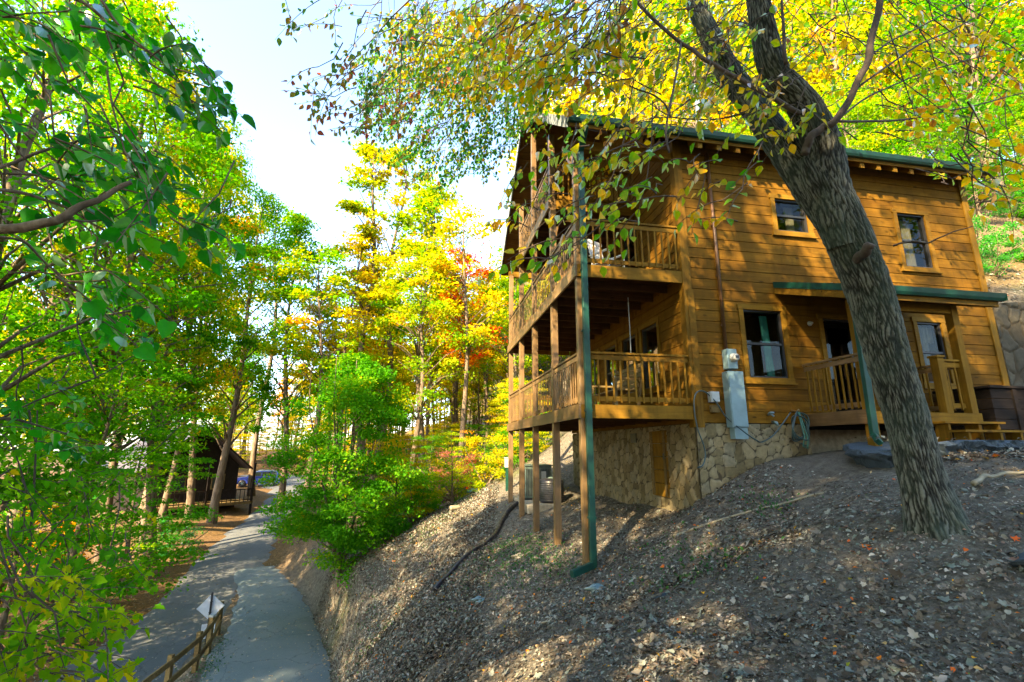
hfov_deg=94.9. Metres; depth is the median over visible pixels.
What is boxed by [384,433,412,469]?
understory tree
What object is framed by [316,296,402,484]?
slender tree
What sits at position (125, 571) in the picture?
understory tree
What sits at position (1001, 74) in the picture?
hillside tree
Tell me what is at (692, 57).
hillside tree
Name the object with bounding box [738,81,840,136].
bank tree
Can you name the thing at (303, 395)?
tree
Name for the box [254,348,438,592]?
leafy sapling
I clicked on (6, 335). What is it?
forest tree
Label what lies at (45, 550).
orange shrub
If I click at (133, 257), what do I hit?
broadleaf tree
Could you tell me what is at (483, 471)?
woodland shrub
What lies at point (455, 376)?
slender tree
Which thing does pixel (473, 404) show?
slender tree
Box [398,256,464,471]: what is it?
slender tree
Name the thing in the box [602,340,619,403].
window
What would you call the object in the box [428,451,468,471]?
woodland shrub
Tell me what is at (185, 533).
lane shrub
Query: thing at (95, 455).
understory tree
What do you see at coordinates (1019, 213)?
bank shrub
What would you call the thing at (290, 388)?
tree
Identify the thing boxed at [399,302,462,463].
slender tree
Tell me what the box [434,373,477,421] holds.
slender tree
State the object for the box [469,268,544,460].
slender tree
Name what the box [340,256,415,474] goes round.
slender tree
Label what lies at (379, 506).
woodland shrub
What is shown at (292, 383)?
slender tree
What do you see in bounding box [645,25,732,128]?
hillside tree
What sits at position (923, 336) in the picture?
window
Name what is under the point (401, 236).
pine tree
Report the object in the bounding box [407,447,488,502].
pink shrub
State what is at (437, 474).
woodland shrub
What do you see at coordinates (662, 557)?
weeds
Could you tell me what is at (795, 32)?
hillside tree
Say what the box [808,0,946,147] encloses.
hillside tree
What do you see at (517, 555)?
rock
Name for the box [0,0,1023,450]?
sky
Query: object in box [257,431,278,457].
understory tree
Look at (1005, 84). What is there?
bank tree
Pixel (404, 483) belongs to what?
woodland shrub
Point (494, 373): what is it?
slender tree
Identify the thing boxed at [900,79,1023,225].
bank tree
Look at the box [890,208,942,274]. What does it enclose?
window
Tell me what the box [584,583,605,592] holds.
rock
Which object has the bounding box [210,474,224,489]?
window
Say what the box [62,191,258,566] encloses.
forest tree
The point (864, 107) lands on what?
bank tree
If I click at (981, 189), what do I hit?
bank shrub
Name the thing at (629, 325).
hanging chain
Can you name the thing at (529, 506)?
concrete pad
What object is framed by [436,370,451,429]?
slender tree
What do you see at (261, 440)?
understory tree
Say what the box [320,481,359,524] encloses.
understory tree
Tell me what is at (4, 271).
tall tree
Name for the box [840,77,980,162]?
bank tree
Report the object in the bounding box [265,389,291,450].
tree
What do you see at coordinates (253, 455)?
roadside tree
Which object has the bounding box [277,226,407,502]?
slender tree
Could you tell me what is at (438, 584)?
drain pipe
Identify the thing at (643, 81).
hillside tree
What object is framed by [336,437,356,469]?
golden understory tree
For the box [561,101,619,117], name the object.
hillside tree
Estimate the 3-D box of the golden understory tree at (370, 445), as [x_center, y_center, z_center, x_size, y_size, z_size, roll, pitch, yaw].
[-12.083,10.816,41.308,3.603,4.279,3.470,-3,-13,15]
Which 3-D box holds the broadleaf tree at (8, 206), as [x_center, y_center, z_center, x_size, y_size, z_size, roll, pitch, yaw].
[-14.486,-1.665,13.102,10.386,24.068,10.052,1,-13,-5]
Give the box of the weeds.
[175,475,823,681]
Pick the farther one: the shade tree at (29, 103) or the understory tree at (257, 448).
the understory tree at (257, 448)
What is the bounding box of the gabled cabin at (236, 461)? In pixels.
[101,426,256,513]
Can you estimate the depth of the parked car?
51.91 m
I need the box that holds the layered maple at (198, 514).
[28,421,222,582]
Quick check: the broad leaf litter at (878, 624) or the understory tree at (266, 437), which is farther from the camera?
the understory tree at (266, 437)
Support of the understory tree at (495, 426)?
on the ground
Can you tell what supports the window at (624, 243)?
in the log cabin at (746, 323)
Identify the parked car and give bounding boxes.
[237,470,280,486]
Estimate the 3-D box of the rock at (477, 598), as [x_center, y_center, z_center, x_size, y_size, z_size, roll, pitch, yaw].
[-0.634,4.717,8.564,0.289,0.143,0.226,0,-13,0]
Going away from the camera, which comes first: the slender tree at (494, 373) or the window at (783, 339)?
the window at (783, 339)
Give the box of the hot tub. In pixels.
[932,385,1023,439]
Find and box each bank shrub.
[966,157,1020,202]
[970,189,1023,217]
[973,213,1023,256]
[977,234,1023,276]
[981,258,991,273]
[1012,230,1023,262]
[1013,187,1023,218]
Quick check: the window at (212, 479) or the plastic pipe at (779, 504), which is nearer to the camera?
the plastic pipe at (779, 504)
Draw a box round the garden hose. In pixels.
[693,390,809,467]
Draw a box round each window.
[172,475,186,491]
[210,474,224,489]
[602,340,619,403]
[619,328,639,396]
[622,220,640,267]
[638,316,663,395]
[736,304,797,384]
[768,193,817,239]
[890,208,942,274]
[910,317,956,388]
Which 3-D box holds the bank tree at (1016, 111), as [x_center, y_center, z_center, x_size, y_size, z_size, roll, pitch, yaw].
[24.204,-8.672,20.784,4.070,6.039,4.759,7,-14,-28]
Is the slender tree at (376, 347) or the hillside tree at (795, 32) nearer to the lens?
the hillside tree at (795, 32)
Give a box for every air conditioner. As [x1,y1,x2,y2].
[525,464,552,499]
[539,477,563,502]
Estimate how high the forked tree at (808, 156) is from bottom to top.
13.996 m
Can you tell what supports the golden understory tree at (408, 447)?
on the ground
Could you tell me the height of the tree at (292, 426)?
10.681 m
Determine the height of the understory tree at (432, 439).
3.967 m
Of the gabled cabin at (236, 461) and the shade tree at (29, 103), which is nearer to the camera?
the shade tree at (29, 103)
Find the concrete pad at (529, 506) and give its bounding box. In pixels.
[513,496,561,513]
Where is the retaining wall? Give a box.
[992,302,1023,419]
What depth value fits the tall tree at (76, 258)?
21.92 m
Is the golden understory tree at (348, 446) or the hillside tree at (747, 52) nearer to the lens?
the hillside tree at (747, 52)
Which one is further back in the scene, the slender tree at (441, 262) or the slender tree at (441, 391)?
the slender tree at (441, 391)
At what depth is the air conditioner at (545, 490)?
13.81 m
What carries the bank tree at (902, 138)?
on the ground
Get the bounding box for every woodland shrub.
[357,495,397,521]
[380,472,449,523]
[382,491,425,521]
[390,469,436,502]
[403,482,447,513]
[409,463,444,487]
[413,460,463,502]
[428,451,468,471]
[440,473,473,501]
[453,432,517,490]
[455,446,499,478]
[458,451,497,487]
[484,429,541,473]
[488,442,505,457]
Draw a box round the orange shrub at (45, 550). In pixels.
[0,505,103,603]
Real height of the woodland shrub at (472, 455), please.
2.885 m
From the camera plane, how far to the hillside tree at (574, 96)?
24.05 m
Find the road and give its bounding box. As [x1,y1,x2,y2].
[39,474,317,681]
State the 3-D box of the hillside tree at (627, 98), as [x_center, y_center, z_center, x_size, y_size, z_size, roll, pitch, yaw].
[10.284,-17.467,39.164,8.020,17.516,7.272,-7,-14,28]
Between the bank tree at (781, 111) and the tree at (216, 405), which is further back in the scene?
the tree at (216, 405)
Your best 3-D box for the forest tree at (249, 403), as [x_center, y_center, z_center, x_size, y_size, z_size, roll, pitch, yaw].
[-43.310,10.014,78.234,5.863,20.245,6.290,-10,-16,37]
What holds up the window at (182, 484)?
in the gabled cabin at (236, 461)
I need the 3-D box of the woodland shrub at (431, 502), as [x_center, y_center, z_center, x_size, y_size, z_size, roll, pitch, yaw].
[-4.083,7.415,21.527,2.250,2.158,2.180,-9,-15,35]
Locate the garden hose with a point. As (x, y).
(805, 426)
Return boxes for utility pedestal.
[504,457,507,490]
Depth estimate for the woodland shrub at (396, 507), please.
22.75 m
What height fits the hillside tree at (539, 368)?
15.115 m
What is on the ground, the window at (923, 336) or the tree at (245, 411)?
the tree at (245, 411)
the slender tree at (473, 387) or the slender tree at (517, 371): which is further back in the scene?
the slender tree at (517, 371)
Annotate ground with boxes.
[0,192,1023,681]
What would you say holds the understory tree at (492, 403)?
on the ground
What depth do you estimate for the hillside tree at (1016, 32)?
20.24 m
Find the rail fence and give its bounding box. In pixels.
[141,601,223,681]
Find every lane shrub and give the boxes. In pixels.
[71,584,111,613]
[157,512,225,556]
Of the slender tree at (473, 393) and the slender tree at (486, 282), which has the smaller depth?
the slender tree at (486, 282)
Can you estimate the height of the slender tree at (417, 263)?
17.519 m
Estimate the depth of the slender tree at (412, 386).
63.07 m
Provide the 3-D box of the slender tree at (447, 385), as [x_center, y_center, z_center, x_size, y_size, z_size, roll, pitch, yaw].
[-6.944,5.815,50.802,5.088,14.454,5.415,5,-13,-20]
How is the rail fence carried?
on the ground
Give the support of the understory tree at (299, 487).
on the ground
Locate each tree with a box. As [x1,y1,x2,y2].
[0,0,196,398]
[0,0,230,512]
[0,0,231,555]
[0,0,233,544]
[0,0,255,360]
[0,8,194,601]
[0,43,273,584]
[0,282,37,416]
[0,306,87,447]
[0,348,233,644]
[0,442,142,656]
[1,82,46,163]
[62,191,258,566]
[78,69,240,564]
[110,129,249,552]
[124,119,277,532]
[126,334,174,426]
[150,147,268,534]
[157,141,269,517]
[177,188,310,523]
[186,311,268,436]
[190,379,236,433]
[197,366,249,428]
[213,374,259,447]
[221,433,251,468]
[226,338,278,456]
[227,198,316,495]
[233,210,338,509]
[234,427,248,450]
[238,394,256,448]
[239,437,265,458]
[241,354,271,459]
[246,429,271,452]
[248,386,275,434]
[256,237,370,540]
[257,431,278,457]
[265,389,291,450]
[267,425,291,451]
[268,379,296,448]
[276,0,1023,540]
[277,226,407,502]
[278,345,317,457]
[282,397,306,447]
[283,407,307,459]
[284,282,354,423]
[288,366,313,449]
[290,449,331,507]
[291,321,351,485]
[293,424,324,459]
[298,370,322,461]
[308,398,351,436]
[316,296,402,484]
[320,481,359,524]
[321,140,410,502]
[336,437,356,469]
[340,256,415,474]
[340,275,402,476]
[346,143,446,480]
[353,286,411,479]
[354,438,435,535]
[364,331,415,430]
[365,440,385,455]
[366,176,473,490]
[368,232,480,470]
[373,416,415,463]
[382,302,411,454]
[382,327,413,433]
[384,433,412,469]
[393,323,427,452]
[394,351,416,467]
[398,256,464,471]
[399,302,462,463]
[400,342,424,445]
[401,437,417,461]
[403,346,446,462]
[404,434,457,491]
[407,282,447,460]
[417,199,515,480]
[422,429,486,503]
[424,275,479,461]
[424,299,496,446]
[424,379,445,431]
[424,421,459,471]
[425,413,467,449]
[426,338,468,420]
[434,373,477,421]
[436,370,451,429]
[444,303,477,445]
[446,422,473,449]
[458,373,492,437]
[459,285,508,452]
[459,359,489,450]
[460,340,501,447]
[465,424,493,457]
[466,267,508,450]
[467,261,505,442]
[468,389,508,441]
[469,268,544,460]
[471,370,498,435]
[471,387,483,435]
[474,259,531,425]
[476,337,506,393]
[480,415,507,453]
[481,377,549,462]
[482,242,541,433]
[488,382,551,462]
[489,276,538,363]
[490,341,505,423]
[490,393,551,456]
[490,404,506,432]
[492,353,531,392]
[498,77,621,299]
[506,400,551,460]
[516,282,569,364]
[516,301,549,407]
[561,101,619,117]
[592,16,673,120]
[592,43,681,120]
[596,0,720,126]
[632,0,776,130]
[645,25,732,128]
[649,0,812,131]
[663,60,713,126]
[720,102,797,135]
[721,86,830,134]
[737,0,861,112]
[737,0,943,146]
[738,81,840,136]
[743,0,844,112]
[779,91,898,152]
[784,0,886,126]
[789,72,960,157]
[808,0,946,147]
[815,0,1010,157]
[838,1,1003,159]
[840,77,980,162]
[859,115,951,159]
[878,0,1023,212]
[887,0,1023,196]
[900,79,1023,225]
[941,29,1019,159]
[944,18,998,160]
[945,0,1023,116]
[946,10,1022,162]
[950,67,1023,194]
[988,87,1023,184]
[996,86,1023,194]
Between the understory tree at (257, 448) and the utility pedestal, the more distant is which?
the understory tree at (257, 448)
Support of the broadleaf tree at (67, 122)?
on the ground
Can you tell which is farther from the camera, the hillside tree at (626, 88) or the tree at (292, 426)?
the tree at (292, 426)
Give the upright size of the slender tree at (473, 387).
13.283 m
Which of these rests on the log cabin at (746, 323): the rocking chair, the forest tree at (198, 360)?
the rocking chair
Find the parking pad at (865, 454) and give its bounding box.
[842,440,1023,467]
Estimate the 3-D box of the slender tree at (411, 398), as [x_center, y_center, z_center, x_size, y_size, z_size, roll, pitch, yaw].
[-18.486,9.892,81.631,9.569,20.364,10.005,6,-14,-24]
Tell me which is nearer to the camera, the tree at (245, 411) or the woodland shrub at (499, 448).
the woodland shrub at (499, 448)
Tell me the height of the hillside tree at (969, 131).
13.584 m
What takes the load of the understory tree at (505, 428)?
on the ground
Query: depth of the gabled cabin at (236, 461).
37.84 m
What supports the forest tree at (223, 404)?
on the ground
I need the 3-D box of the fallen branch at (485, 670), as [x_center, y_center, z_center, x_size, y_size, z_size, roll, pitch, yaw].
[-0.017,3.598,5.449,0.033,0.056,1.168,-7,-15,30]
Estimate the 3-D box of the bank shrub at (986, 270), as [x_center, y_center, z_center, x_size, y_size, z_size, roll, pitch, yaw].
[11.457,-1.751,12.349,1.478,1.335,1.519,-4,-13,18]
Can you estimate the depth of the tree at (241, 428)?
87.95 m
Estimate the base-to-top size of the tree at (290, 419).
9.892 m
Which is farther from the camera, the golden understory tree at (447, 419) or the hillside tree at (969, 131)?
the golden understory tree at (447, 419)
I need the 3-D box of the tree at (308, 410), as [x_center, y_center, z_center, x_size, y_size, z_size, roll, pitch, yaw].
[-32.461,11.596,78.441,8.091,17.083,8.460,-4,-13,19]
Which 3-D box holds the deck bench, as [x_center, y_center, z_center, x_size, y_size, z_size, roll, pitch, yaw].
[2.347,1.073,10.581,0.725,1.068,1.500,2,-13,-10]
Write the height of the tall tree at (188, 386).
28.039 m
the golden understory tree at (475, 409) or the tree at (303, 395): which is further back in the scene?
the tree at (303, 395)
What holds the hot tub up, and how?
on the parking pad at (865, 454)
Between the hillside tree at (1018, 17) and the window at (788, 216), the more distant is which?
the hillside tree at (1018, 17)
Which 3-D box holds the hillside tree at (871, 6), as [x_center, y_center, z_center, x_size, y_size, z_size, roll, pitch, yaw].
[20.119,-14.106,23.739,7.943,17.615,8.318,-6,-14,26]
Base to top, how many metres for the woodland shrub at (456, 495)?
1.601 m
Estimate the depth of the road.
19.87 m
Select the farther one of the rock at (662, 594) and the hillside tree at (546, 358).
the hillside tree at (546, 358)
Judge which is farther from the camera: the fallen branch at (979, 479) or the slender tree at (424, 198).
the slender tree at (424, 198)
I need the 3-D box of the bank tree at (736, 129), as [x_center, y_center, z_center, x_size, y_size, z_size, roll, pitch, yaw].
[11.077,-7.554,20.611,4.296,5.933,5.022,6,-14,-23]
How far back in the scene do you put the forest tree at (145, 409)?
48.84 m
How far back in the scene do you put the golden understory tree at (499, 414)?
51.27 m
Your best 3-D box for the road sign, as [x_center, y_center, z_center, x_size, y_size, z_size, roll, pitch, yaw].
[-10.009,9.283,15.521,0.800,1.820,0.066,7,-14,-27]
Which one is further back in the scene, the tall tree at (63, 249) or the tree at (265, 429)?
the tree at (265, 429)
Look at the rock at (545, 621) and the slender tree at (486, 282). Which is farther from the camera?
the slender tree at (486, 282)
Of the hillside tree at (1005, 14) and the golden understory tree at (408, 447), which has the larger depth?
the golden understory tree at (408, 447)
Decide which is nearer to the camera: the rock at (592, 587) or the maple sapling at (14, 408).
the maple sapling at (14, 408)
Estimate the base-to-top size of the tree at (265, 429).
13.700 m
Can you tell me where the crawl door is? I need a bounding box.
[649,430,669,497]
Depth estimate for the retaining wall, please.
10.64 m
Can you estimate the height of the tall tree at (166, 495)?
28.054 m
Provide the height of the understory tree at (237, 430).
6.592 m
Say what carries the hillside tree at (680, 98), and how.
on the ground
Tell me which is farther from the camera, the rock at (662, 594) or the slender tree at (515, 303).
the slender tree at (515, 303)
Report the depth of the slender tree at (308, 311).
42.18 m
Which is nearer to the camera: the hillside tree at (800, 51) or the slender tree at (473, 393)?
the hillside tree at (800, 51)
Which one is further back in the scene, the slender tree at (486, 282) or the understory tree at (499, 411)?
the slender tree at (486, 282)
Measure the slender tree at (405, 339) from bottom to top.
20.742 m
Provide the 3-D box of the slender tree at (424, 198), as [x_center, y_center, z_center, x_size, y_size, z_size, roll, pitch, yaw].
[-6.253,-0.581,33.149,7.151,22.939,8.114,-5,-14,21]
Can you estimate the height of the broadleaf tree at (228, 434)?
27.203 m
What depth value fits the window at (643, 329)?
10.90 m
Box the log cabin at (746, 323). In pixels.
[500,85,1023,577]
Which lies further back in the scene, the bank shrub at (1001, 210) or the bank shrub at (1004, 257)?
the bank shrub at (1001, 210)
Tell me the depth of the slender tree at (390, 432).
66.74 m
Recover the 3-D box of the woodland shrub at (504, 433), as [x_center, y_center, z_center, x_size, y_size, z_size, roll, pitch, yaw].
[0.373,5.439,22.513,3.146,2.583,3.061,10,-16,-38]
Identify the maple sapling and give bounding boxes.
[0,279,171,464]
[0,368,180,628]
[0,515,165,681]
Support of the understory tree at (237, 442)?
on the ground
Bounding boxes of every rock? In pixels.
[449,505,460,510]
[470,596,484,603]
[510,553,523,558]
[540,617,556,623]
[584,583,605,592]
[654,593,667,598]
[1008,552,1023,566]
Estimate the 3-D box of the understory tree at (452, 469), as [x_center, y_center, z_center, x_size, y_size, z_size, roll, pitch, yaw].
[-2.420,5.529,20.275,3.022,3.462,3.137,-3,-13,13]
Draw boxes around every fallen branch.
[482,635,532,674]
[602,599,630,632]
[732,593,754,634]
[970,471,1023,485]
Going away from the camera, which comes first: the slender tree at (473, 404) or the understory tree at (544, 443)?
the understory tree at (544, 443)
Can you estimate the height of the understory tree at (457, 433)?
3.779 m
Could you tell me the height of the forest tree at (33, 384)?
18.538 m
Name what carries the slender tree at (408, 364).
on the ground
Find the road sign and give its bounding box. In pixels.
[197,592,223,643]
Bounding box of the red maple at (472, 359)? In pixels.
[429,244,507,461]
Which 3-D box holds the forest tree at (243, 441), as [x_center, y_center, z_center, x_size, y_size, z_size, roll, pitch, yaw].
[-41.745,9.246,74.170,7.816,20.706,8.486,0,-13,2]
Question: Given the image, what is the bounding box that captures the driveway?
[200,566,331,681]
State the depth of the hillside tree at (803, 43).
34.24 m
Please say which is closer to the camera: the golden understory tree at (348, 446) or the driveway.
the driveway
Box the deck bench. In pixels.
[592,361,643,404]
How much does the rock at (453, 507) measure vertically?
0.180 m
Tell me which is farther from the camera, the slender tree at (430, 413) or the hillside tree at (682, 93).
the slender tree at (430, 413)
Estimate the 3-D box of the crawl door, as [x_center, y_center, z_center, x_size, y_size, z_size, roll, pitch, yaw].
[3.174,2.634,10.143,0.080,1.362,0.780,2,-13,-10]
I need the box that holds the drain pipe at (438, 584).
[432,501,518,591]
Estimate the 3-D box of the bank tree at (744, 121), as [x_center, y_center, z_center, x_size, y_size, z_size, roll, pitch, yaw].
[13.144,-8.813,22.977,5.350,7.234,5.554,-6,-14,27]
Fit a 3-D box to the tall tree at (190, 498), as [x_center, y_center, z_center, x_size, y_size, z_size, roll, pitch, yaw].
[-24.344,-1.941,37.664,8.442,32.197,8.062,4,-13,-15]
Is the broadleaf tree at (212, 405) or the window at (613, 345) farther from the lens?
the broadleaf tree at (212, 405)
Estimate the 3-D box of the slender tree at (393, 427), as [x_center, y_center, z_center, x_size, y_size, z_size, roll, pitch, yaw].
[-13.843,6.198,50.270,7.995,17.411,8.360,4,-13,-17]
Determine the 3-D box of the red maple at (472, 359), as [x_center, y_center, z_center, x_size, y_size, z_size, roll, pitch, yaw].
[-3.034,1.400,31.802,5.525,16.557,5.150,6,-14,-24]
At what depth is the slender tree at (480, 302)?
55.38 m
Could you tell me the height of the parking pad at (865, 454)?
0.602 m
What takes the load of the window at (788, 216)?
in the log cabin at (746, 323)
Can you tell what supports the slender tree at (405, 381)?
on the ground
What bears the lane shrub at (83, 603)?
on the ground
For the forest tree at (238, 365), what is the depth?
73.98 m
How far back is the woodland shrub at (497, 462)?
19.86 m
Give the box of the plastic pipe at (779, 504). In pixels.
[673,492,823,535]
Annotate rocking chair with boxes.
[587,239,624,266]
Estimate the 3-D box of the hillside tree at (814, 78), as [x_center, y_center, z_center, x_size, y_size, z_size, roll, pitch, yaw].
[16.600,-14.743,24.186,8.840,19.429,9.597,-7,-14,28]
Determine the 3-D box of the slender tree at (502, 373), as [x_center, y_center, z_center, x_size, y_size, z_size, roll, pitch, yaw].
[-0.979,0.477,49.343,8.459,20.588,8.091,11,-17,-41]
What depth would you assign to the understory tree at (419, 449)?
19.64 m
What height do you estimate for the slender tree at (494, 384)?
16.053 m
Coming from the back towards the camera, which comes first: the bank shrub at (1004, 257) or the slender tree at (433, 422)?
the slender tree at (433, 422)
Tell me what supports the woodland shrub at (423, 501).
on the ground
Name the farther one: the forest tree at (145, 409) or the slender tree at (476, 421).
the slender tree at (476, 421)
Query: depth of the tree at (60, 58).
3.36 m
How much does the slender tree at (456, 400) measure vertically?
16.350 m
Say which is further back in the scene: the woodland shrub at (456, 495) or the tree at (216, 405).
the tree at (216, 405)
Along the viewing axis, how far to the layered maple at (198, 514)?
22.39 m
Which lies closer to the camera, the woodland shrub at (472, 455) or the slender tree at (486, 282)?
the woodland shrub at (472, 455)
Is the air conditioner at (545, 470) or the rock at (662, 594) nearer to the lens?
the rock at (662, 594)
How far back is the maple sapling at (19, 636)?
3.24 m
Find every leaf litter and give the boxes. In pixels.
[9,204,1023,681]
[437,482,1023,681]
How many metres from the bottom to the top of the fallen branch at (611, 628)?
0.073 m
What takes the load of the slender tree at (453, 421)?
on the ground
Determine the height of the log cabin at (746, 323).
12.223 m
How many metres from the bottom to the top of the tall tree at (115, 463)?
30.482 m
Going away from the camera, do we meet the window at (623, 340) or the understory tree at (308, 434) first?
the window at (623, 340)
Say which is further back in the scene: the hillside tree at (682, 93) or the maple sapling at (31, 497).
the hillside tree at (682, 93)
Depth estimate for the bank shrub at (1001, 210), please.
17.46 m
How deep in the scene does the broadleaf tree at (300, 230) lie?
40.69 m
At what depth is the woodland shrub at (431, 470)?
28.11 m
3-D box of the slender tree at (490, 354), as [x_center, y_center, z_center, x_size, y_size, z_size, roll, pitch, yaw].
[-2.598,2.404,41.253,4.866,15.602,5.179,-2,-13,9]
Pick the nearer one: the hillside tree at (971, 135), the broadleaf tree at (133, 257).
the broadleaf tree at (133, 257)
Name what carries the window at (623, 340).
in the log cabin at (746, 323)
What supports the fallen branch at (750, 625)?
on the ground
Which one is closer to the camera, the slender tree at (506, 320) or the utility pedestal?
the utility pedestal
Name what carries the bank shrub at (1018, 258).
on the ground
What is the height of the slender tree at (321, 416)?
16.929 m
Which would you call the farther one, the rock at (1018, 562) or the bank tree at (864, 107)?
the bank tree at (864, 107)
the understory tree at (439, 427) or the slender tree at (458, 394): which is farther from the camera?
the slender tree at (458, 394)
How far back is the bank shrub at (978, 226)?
13.70 m
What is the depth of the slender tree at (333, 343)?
40.95 m
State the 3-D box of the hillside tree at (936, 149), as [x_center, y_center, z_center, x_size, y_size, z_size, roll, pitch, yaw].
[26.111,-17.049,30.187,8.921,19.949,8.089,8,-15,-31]
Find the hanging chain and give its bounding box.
[628,298,630,352]
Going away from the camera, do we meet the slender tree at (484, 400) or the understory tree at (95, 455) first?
the understory tree at (95, 455)
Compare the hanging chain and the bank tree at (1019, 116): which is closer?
the hanging chain
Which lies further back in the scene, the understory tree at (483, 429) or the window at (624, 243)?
the understory tree at (483, 429)
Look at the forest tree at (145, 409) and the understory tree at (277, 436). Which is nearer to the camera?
the forest tree at (145, 409)
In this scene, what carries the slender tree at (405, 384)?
on the ground
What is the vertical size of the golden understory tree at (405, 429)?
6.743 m

